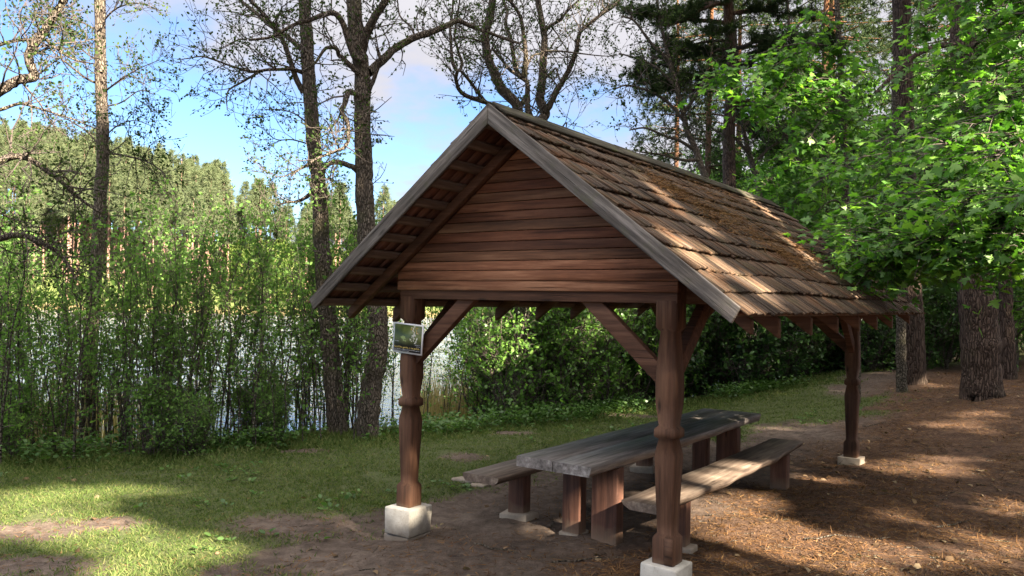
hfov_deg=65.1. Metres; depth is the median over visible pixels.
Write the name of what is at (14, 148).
hill pine
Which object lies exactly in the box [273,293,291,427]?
sapling
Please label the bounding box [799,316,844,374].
bush
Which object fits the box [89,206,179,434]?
sapling
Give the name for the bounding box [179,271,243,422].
sapling
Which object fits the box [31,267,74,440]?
sapling
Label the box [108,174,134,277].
hill pine
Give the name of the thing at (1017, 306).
bush
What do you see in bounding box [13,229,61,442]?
sapling
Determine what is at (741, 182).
forest tree
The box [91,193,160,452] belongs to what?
sapling
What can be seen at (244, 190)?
hill pine
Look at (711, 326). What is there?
bush
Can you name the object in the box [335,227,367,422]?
sapling
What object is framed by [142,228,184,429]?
sapling
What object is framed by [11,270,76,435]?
sapling
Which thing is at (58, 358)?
sapling
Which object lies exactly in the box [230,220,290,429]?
sapling
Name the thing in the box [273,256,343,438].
sapling
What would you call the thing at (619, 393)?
bush
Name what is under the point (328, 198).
hill pine
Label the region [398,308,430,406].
sapling
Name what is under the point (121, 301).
sapling
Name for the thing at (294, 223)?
sapling
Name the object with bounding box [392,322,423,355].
nature poster
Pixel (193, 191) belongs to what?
hill pine
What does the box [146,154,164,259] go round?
hill pine
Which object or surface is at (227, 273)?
sapling
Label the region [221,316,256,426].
sapling
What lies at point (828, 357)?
bush
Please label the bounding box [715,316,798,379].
bush
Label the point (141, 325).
sapling
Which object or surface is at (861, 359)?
bush
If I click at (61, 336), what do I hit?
sapling
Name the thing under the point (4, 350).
sapling
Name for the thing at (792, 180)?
forest tree
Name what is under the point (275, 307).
sapling
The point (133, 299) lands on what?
sapling
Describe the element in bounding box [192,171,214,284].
hill pine
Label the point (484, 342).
bush
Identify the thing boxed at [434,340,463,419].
sapling
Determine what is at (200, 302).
sapling
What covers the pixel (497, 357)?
bush
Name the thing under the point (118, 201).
hill pine
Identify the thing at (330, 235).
sapling
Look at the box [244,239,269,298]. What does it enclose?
hill tree
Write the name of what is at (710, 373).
bush
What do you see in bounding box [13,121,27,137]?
hill pine
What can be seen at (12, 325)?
sapling
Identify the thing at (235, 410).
bush
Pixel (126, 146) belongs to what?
hill pine
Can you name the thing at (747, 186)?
forest tree
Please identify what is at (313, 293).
sapling
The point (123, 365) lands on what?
sapling
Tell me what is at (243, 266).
hill tree
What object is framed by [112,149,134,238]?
hill pine
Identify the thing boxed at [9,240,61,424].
sapling
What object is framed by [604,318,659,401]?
bush
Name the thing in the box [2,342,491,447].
reeds
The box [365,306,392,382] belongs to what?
sapling
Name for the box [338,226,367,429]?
sapling
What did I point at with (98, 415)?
sapling
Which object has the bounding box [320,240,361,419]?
sapling
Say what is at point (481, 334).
bush
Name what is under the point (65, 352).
sapling
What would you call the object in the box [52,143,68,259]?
hill pine
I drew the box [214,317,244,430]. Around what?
sapling
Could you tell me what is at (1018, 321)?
forest tree
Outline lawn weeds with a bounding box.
[0,407,862,575]
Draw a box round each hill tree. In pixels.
[39,214,66,252]
[224,240,246,282]
[235,248,249,294]
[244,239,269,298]
[257,248,286,297]
[278,241,295,291]
[278,257,302,297]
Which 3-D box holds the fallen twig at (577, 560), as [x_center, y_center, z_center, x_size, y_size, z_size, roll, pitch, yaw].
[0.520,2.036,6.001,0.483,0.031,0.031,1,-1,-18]
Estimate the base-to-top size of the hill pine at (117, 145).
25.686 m
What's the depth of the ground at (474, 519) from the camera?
7.60 m
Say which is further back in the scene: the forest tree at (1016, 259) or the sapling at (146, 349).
the forest tree at (1016, 259)
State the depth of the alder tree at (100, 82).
12.54 m
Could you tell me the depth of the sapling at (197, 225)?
12.23 m
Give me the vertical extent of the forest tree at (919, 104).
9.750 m
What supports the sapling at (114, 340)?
on the ground at (474, 519)
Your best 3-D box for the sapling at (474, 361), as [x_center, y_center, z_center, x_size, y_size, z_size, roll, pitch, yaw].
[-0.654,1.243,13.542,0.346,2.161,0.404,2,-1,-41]
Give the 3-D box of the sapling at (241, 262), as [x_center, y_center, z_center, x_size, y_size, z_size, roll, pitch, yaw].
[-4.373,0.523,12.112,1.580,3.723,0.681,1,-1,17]
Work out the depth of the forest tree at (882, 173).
20.57 m
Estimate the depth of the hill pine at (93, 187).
165.47 m
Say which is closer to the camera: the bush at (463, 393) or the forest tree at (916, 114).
the bush at (463, 393)
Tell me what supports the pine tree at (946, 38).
on the ground at (474, 519)
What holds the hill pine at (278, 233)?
on the ground at (474, 519)
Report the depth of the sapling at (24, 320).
11.23 m
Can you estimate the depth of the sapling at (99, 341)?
11.87 m
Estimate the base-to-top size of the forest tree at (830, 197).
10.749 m
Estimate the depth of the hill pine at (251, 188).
179.96 m
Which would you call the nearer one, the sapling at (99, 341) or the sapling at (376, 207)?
the sapling at (99, 341)
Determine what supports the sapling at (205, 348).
on the ground at (474, 519)
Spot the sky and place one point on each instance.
(423, 125)
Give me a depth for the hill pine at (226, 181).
169.06 m
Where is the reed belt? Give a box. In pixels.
[28,303,438,317]
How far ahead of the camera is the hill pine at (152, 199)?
166.40 m
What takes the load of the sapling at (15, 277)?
on the ground at (474, 519)
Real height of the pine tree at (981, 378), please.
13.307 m
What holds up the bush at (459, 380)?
on the ground at (474, 519)
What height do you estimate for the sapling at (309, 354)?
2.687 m
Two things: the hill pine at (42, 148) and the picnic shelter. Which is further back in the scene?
the hill pine at (42, 148)
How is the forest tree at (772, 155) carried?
on the ground at (474, 519)
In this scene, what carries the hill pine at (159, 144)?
on the ground at (474, 519)
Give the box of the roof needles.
[631,161,859,286]
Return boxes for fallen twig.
[474,542,517,552]
[552,557,609,562]
[804,534,859,538]
[937,519,970,527]
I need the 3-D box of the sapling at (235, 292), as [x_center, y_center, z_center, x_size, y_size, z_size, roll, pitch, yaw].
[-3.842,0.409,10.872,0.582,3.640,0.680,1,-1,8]
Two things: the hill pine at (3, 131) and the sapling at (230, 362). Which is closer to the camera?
the sapling at (230, 362)
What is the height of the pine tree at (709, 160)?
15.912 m
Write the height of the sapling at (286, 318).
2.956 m
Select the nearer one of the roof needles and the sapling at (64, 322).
the roof needles
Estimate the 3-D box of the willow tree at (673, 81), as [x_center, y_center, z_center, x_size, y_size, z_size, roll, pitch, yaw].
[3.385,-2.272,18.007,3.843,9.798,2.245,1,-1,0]
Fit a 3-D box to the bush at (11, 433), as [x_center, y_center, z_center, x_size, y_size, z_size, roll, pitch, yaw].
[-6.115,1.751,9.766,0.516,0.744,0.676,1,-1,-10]
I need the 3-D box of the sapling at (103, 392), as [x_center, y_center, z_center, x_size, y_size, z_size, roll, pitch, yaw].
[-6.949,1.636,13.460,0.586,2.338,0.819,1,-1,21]
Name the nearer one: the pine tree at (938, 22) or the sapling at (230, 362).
the sapling at (230, 362)
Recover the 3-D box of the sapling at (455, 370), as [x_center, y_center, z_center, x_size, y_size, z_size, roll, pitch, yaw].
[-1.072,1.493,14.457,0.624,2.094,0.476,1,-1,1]
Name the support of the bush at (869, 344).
on the ground at (474, 519)
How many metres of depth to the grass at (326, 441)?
8.95 m
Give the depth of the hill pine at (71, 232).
157.20 m
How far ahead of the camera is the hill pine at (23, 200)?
150.12 m
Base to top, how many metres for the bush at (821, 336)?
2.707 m
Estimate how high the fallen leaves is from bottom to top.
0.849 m
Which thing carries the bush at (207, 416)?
on the ground at (474, 519)
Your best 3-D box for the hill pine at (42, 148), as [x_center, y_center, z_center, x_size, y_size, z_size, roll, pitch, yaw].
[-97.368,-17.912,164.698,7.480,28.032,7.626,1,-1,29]
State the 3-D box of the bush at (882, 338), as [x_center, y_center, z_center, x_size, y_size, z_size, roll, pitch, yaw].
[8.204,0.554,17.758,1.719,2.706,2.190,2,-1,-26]
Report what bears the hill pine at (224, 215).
on the ground at (474, 519)
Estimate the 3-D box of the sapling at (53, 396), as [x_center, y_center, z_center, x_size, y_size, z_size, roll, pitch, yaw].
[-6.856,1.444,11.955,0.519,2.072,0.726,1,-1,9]
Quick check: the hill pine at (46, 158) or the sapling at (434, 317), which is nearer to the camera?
the sapling at (434, 317)
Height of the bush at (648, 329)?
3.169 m
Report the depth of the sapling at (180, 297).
9.96 m
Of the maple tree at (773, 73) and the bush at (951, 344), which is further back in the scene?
the bush at (951, 344)
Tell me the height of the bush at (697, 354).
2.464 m
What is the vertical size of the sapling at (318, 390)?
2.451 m
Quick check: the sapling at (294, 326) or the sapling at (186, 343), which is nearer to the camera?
the sapling at (186, 343)
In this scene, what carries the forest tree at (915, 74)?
on the ground at (474, 519)
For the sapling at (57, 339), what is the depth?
12.63 m
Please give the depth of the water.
33.70 m
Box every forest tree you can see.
[683,133,756,192]
[709,174,754,392]
[736,120,856,230]
[738,98,855,236]
[738,109,888,366]
[753,168,864,375]
[796,72,923,366]
[813,104,875,231]
[817,110,955,366]
[831,58,1000,362]
[834,55,1023,363]
[881,49,946,193]
[914,31,949,187]
[922,139,1023,371]
[929,81,1023,344]
[951,91,1023,338]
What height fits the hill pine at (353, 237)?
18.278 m
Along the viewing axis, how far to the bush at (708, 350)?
17.66 m
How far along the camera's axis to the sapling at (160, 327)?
11.71 m
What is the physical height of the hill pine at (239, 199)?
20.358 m
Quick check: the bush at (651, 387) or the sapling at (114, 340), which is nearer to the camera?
the sapling at (114, 340)
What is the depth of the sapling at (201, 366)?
10.74 m
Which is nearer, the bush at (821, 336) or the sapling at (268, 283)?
the sapling at (268, 283)
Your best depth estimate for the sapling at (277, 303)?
12.12 m
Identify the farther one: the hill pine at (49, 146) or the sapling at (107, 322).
the hill pine at (49, 146)
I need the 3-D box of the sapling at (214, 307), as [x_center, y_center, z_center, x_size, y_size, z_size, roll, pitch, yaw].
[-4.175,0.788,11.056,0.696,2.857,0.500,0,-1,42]
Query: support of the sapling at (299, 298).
on the ground at (474, 519)
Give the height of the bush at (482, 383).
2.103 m
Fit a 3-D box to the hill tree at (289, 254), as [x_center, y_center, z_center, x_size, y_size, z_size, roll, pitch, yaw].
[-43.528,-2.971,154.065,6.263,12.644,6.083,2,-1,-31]
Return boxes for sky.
[0,0,1008,251]
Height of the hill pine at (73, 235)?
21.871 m
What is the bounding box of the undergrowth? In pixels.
[0,357,940,464]
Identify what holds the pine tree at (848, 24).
on the ground at (474, 519)
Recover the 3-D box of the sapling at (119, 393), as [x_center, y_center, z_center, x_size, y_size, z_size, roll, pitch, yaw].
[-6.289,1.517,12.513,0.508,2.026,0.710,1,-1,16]
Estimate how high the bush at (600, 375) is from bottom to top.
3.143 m
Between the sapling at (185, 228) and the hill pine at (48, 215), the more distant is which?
the hill pine at (48, 215)
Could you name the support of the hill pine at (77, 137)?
on the ground at (474, 519)
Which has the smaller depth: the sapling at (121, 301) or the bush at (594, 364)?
the sapling at (121, 301)
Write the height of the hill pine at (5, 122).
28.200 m
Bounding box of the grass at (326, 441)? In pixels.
[0,368,939,575]
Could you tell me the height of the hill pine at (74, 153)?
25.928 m
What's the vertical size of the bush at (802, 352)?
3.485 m
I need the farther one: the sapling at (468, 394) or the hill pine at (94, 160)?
the hill pine at (94, 160)
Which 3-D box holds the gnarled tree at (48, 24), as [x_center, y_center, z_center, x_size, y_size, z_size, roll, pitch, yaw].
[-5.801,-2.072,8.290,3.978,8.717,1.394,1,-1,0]
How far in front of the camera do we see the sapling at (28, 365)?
12.50 m
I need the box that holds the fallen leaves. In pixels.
[22,370,1023,575]
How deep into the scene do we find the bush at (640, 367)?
15.78 m
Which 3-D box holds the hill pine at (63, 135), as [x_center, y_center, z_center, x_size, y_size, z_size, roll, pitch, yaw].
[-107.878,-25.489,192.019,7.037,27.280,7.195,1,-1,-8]
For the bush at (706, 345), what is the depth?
16.73 m
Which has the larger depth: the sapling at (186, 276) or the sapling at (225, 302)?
the sapling at (186, 276)
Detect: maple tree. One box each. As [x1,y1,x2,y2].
[677,0,890,402]
[781,0,1023,334]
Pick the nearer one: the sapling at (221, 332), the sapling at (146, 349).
the sapling at (146, 349)
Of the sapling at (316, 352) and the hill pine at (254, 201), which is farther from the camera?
the hill pine at (254, 201)
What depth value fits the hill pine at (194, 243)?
154.20 m
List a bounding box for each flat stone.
[452,476,476,483]
[471,483,488,487]
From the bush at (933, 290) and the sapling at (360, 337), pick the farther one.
the bush at (933, 290)
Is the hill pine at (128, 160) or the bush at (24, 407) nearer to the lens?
the bush at (24, 407)
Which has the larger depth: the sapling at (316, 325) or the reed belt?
the reed belt
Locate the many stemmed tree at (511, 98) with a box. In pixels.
[418,0,636,414]
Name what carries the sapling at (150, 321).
on the ground at (474, 519)
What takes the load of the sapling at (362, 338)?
on the ground at (474, 519)
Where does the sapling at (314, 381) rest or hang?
on the ground at (474, 519)
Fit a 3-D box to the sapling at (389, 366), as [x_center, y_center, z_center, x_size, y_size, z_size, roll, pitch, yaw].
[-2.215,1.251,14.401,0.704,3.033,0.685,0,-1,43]
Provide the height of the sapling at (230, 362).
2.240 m
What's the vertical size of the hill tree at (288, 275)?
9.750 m
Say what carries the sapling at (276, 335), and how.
on the ground at (474, 519)
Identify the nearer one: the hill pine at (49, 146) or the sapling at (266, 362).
the sapling at (266, 362)
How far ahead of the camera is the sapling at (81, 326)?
13.03 m
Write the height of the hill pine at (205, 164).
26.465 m
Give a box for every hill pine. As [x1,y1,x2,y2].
[0,117,10,144]
[0,124,14,230]
[0,133,11,178]
[0,165,12,210]
[6,142,26,230]
[11,127,25,230]
[11,151,28,191]
[11,168,44,285]
[13,119,28,132]
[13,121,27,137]
[14,195,39,235]
[18,134,52,261]
[21,120,41,230]
[22,122,43,149]
[31,197,46,277]
[34,150,58,273]
[34,186,57,277]
[44,124,59,208]
[45,143,58,258]
[46,130,62,230]
[48,158,86,298]
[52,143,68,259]
[53,195,72,268]
[54,136,75,229]
[56,127,66,138]
[59,194,78,273]
[62,176,81,267]
[66,167,93,284]
[68,145,85,260]
[70,134,87,243]
[71,138,83,155]
[77,131,95,253]
[81,156,92,260]
[85,165,111,205]
[86,126,95,234]
[87,152,95,194]
[93,155,121,279]
[106,188,121,272]
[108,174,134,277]
[109,174,137,286]
[110,143,121,241]
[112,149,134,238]
[112,161,134,249]
[113,135,123,233]
[113,221,115,260]
[117,135,134,163]
[126,171,151,267]
[129,144,150,256]
[133,144,158,262]
[138,198,158,269]
[141,178,160,265]
[143,198,166,289]
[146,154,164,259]
[151,163,175,277]
[153,142,168,162]
[154,146,169,164]
[156,167,180,265]
[159,197,169,241]
[161,178,186,295]
[167,147,177,165]
[171,150,190,249]
[175,180,207,302]
[177,187,189,247]
[182,159,192,257]
[182,206,202,258]
[184,169,197,186]
[185,156,195,248]
[185,196,210,279]
[188,168,201,201]
[189,153,200,168]
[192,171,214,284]
[198,160,210,172]
[198,165,224,258]
[201,183,221,284]
[211,157,219,257]
[213,157,237,283]
[215,170,236,282]
[217,193,237,268]
[217,205,239,289]
[235,193,244,216]
[235,200,254,288]
[236,180,250,206]
[244,177,272,291]
[245,175,269,229]
[266,182,283,239]
[273,215,288,243]
[277,199,297,240]
[293,202,312,288]
[294,212,312,250]
[311,182,330,218]
[328,179,354,262]
[328,187,347,265]
[344,222,357,250]
[375,184,395,223]
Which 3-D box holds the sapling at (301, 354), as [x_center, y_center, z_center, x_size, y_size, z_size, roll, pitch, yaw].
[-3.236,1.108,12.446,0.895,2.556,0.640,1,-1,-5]
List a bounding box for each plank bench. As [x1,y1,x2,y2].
[463,457,654,521]
[621,438,802,554]
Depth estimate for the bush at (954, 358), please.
22.55 m
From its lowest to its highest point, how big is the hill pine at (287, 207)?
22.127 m
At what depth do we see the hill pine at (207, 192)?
156.09 m
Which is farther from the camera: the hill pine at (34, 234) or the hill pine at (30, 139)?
the hill pine at (30, 139)
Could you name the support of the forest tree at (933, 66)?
on the ground at (474, 519)
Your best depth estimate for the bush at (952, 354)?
20.20 m
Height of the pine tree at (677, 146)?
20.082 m
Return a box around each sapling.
[0,166,51,463]
[0,177,29,443]
[0,193,47,440]
[0,196,13,378]
[0,207,42,413]
[0,211,36,458]
[0,215,40,394]
[0,217,39,388]
[0,226,14,386]
[0,242,34,401]
[0,254,55,416]
[0,292,56,442]
[2,280,43,445]
[2,307,41,412]
[4,228,50,435]
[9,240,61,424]
[9,253,84,452]
[9,275,52,444]
[11,269,47,426]
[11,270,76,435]
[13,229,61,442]
[29,295,56,440]
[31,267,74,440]
[32,250,81,438]
[33,261,70,408]
[33,288,67,429]
[36,205,114,461]
[39,275,83,439]
[39,316,73,446]
[41,296,85,439]
[43,295,103,440]
[44,281,83,426]
[46,258,109,452]
[49,241,145,444]
[52,216,113,444]
[61,239,151,447]
[64,251,100,408]
[66,234,115,441]
[83,271,117,427]
[83,306,141,441]
[86,266,110,441]
[86,300,124,442]
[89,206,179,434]
[89,228,145,443]
[90,206,172,451]
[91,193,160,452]
[92,256,146,448]
[97,343,118,430]
[98,321,131,439]
[99,278,139,435]
[102,294,138,434]
[102,298,146,431]
[103,286,151,439]
[104,221,162,448]
[110,225,162,426]
[114,232,176,444]
[115,233,196,448]
[116,226,157,454]
[116,274,165,437]
[117,248,179,435]
[118,269,198,431]
[122,252,174,432]
[125,173,187,440]
[131,194,191,441]
[134,207,227,454]
[141,245,190,426]
[141,312,160,439]
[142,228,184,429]
[142,256,183,436]
[147,183,244,403]
[150,223,195,428]
[151,186,221,441]
[154,207,214,439]
[154,222,259,446]
[157,268,227,435]
[158,198,224,387]
[160,233,199,376]
[168,244,215,428]
[171,283,204,387]
[175,192,230,452]
[179,243,228,405]
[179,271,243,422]
[182,230,220,396]
[184,257,238,426]
[186,271,219,430]
[187,202,273,434]
[188,247,260,439]
[190,283,226,427]
[192,312,223,429]
[194,200,274,444]
[198,275,246,417]
[203,196,293,433]
[203,257,226,412]
[204,184,247,436]
[207,175,278,417]
[209,240,243,418]
[212,301,241,435]
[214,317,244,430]
[220,277,269,442]
[221,305,280,438]
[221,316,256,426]
[227,187,285,444]
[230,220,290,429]
[237,204,280,422]
[237,204,313,425]
[237,300,289,446]
[239,271,276,384]
[250,246,297,387]
[253,257,285,408]
[256,190,317,431]
[262,256,292,402]
[267,218,314,382]
[268,307,287,408]
[270,240,320,440]
[273,214,341,429]
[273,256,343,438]
[273,277,322,428]
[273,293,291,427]
[274,261,299,400]
[275,258,312,426]
[277,241,318,428]
[278,212,314,429]
[282,269,343,426]
[283,245,319,440]
[284,297,317,429]
[291,279,319,431]
[292,212,335,430]
[296,182,343,389]
[297,239,325,403]
[297,265,346,429]
[301,155,356,434]
[302,248,356,419]
[302,329,322,425]
[304,281,325,428]
[308,340,340,421]
[309,242,357,405]
[317,223,346,429]
[318,257,367,407]
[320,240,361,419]
[328,173,365,429]
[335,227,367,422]
[335,250,359,396]
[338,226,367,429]
[340,308,392,387]
[341,318,364,427]
[342,306,387,439]
[344,199,385,424]
[350,309,398,395]
[355,329,397,403]
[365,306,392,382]
[365,309,429,424]
[380,306,399,423]
[381,306,401,427]
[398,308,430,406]
[421,320,436,417]
[422,307,443,422]
[426,307,482,419]
[432,317,451,417]
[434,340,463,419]
[437,325,466,418]
[459,315,479,417]
[461,309,479,414]
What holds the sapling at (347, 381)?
on the ground at (474, 519)
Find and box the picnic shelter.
[308,101,924,575]
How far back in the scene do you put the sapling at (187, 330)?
13.16 m
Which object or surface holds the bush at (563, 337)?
on the ground at (474, 519)
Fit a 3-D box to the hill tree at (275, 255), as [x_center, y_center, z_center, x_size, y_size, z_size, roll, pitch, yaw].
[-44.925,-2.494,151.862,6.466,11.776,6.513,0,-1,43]
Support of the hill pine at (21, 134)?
on the ground at (474, 519)
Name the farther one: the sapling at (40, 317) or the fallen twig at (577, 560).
the sapling at (40, 317)
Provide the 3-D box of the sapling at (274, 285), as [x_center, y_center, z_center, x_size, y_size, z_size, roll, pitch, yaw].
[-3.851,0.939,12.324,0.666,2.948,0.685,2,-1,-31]
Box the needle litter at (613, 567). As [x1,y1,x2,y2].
[0,370,1023,575]
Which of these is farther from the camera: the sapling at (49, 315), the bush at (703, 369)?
the bush at (703, 369)
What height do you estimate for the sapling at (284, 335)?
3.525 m
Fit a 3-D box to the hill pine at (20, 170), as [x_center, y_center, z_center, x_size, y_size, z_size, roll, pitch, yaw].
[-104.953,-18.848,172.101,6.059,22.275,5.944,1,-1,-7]
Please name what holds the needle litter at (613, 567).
on the ground at (474, 519)
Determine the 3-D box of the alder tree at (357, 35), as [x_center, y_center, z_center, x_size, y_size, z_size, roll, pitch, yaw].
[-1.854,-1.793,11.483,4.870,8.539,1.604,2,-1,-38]
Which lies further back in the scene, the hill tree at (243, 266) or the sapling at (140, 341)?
the hill tree at (243, 266)
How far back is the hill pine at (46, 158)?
159.53 m
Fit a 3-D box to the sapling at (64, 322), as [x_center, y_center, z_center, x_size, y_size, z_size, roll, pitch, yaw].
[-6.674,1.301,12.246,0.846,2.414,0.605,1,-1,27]
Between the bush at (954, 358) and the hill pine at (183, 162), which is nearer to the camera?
the bush at (954, 358)
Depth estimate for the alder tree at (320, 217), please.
11.46 m
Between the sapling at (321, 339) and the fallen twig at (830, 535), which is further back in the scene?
the sapling at (321, 339)
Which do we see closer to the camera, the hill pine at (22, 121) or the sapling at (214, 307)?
the sapling at (214, 307)
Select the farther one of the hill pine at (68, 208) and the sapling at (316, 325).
the hill pine at (68, 208)
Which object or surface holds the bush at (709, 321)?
on the ground at (474, 519)
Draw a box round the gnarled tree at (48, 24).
[0,0,145,309]
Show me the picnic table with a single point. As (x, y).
(602, 460)
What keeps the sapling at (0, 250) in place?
on the ground at (474, 519)
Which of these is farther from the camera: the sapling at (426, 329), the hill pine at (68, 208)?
the hill pine at (68, 208)
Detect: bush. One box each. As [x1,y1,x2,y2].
[0,371,55,452]
[0,375,46,450]
[0,400,37,459]
[26,389,85,449]
[99,359,205,454]
[149,375,199,440]
[153,379,218,456]
[172,397,227,455]
[182,385,229,431]
[217,378,263,433]
[222,366,283,437]
[248,386,300,441]
[253,361,311,425]
[264,383,299,433]
[434,307,515,417]
[446,352,485,406]
[449,307,556,416]
[450,312,497,416]
[455,307,494,402]
[459,334,512,415]
[465,340,497,414]
[466,307,512,414]
[476,313,514,412]
[479,307,598,413]
[486,307,572,409]
[504,317,578,411]
[511,308,598,413]
[512,308,638,411]
[533,308,595,413]
[539,308,615,407]
[563,308,651,405]
[576,308,656,408]
[579,311,631,403]
[587,313,631,404]
[601,318,658,403]
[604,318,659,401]
[606,308,659,401]
[609,309,689,397]
[617,307,703,402]
[621,304,721,391]
[629,313,687,402]
[654,310,714,396]
[684,304,720,387]
[684,304,732,391]
[684,307,719,396]
[684,315,717,396]
[685,335,717,395]
[686,304,740,394]
[686,310,710,397]
[687,316,722,396]
[688,345,730,395]
[703,314,796,388]
[707,347,718,391]
[708,333,739,382]
[711,315,789,386]
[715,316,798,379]
[731,319,799,382]
[734,316,804,382]
[770,319,822,377]
[772,316,817,378]
[772,321,820,380]
[791,324,842,377]
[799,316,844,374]
[800,324,841,374]
[803,317,841,374]
[829,271,881,364]
[839,281,892,367]
[841,281,895,372]
[860,281,924,369]
[875,271,940,365]
[876,270,959,366]
[877,270,922,368]
[922,275,959,368]
[922,277,956,366]
[928,300,959,362]
[938,258,1023,353]
[944,301,959,361]
[1013,298,1023,351]
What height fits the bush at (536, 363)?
3.011 m
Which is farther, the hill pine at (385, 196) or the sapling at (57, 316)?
the hill pine at (385, 196)
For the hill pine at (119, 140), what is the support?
on the ground at (474, 519)
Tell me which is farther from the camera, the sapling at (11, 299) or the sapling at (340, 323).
the sapling at (340, 323)
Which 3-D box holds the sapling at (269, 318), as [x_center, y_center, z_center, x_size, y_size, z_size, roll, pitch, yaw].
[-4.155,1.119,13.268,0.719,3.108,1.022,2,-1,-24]
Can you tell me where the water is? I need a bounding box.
[3,310,779,438]
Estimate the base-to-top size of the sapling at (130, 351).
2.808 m
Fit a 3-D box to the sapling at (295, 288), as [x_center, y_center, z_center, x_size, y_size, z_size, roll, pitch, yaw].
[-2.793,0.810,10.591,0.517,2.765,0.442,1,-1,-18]
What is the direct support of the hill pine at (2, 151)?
on the ground at (474, 519)
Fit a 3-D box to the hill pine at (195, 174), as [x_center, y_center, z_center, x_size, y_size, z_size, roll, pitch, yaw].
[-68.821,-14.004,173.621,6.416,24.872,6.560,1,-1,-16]
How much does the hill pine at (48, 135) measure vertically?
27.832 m
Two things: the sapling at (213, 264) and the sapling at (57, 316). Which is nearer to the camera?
the sapling at (213, 264)
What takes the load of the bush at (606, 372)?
on the ground at (474, 519)
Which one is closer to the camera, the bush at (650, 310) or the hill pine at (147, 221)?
the bush at (650, 310)
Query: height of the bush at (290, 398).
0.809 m
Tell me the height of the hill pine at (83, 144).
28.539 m
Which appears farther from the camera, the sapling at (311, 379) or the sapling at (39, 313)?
the sapling at (311, 379)
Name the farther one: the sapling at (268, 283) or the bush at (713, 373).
the bush at (713, 373)
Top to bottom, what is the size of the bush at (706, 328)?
3.417 m
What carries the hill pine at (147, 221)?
on the ground at (474, 519)
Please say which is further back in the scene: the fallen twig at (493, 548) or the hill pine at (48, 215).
the hill pine at (48, 215)
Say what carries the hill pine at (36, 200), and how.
on the ground at (474, 519)
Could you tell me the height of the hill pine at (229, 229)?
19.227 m
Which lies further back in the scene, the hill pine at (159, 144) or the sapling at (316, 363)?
the hill pine at (159, 144)
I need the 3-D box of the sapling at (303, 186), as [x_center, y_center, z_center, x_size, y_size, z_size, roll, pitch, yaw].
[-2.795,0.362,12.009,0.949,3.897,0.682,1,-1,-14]
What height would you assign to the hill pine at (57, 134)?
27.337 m
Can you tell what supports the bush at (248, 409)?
on the ground at (474, 519)
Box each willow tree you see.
[580,0,746,395]
[681,0,818,196]
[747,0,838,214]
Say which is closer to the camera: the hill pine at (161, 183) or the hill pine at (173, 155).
the hill pine at (161, 183)
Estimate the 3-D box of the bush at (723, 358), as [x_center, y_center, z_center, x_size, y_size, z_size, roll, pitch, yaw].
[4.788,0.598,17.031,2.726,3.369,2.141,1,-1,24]
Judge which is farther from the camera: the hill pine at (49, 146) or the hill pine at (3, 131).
the hill pine at (3, 131)
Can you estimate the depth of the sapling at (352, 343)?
11.95 m
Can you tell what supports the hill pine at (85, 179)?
on the ground at (474, 519)
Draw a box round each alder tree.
[2,0,204,443]
[155,0,347,433]
[211,0,536,438]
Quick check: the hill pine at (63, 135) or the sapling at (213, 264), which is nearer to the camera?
the sapling at (213, 264)
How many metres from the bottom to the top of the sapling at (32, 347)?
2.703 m
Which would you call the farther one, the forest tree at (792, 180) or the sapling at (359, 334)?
the forest tree at (792, 180)
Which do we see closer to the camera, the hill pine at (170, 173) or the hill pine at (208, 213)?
the hill pine at (208, 213)
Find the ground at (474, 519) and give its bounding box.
[0,221,1023,575]
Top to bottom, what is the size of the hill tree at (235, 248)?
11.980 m
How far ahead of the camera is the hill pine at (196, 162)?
208.32 m
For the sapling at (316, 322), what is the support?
on the ground at (474, 519)
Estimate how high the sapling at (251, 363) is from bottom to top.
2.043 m
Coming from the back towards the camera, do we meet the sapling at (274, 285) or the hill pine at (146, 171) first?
the hill pine at (146, 171)
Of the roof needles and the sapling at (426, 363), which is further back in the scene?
the sapling at (426, 363)
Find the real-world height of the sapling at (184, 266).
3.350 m
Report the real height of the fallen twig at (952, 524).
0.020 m
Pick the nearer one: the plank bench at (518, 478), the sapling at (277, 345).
the plank bench at (518, 478)
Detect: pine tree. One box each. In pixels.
[603,0,845,390]
[630,0,722,178]
[634,0,777,388]
[685,0,790,380]
[736,0,891,371]
[751,0,883,159]
[778,0,892,370]
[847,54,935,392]
[855,0,936,135]
[874,1,1005,401]
[876,0,1023,361]
[883,7,1007,123]
[892,0,927,384]
[911,0,1005,105]
[988,4,1017,379]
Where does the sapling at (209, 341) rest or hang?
on the ground at (474, 519)
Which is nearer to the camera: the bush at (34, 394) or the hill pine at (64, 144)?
the bush at (34, 394)
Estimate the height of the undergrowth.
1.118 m
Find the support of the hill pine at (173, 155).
on the ground at (474, 519)
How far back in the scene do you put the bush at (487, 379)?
14.91 m
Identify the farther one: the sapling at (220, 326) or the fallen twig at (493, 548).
the sapling at (220, 326)
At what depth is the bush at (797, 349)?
17.12 m
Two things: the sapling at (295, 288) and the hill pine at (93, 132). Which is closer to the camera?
the sapling at (295, 288)
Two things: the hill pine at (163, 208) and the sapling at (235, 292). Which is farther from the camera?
the hill pine at (163, 208)
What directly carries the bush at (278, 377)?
on the ground at (474, 519)
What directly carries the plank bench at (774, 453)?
on the ground at (474, 519)
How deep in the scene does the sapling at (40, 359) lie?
12.45 m
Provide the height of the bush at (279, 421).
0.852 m
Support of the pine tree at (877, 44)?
on the ground at (474, 519)
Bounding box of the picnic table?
[516,408,760,545]
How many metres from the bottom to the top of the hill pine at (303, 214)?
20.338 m

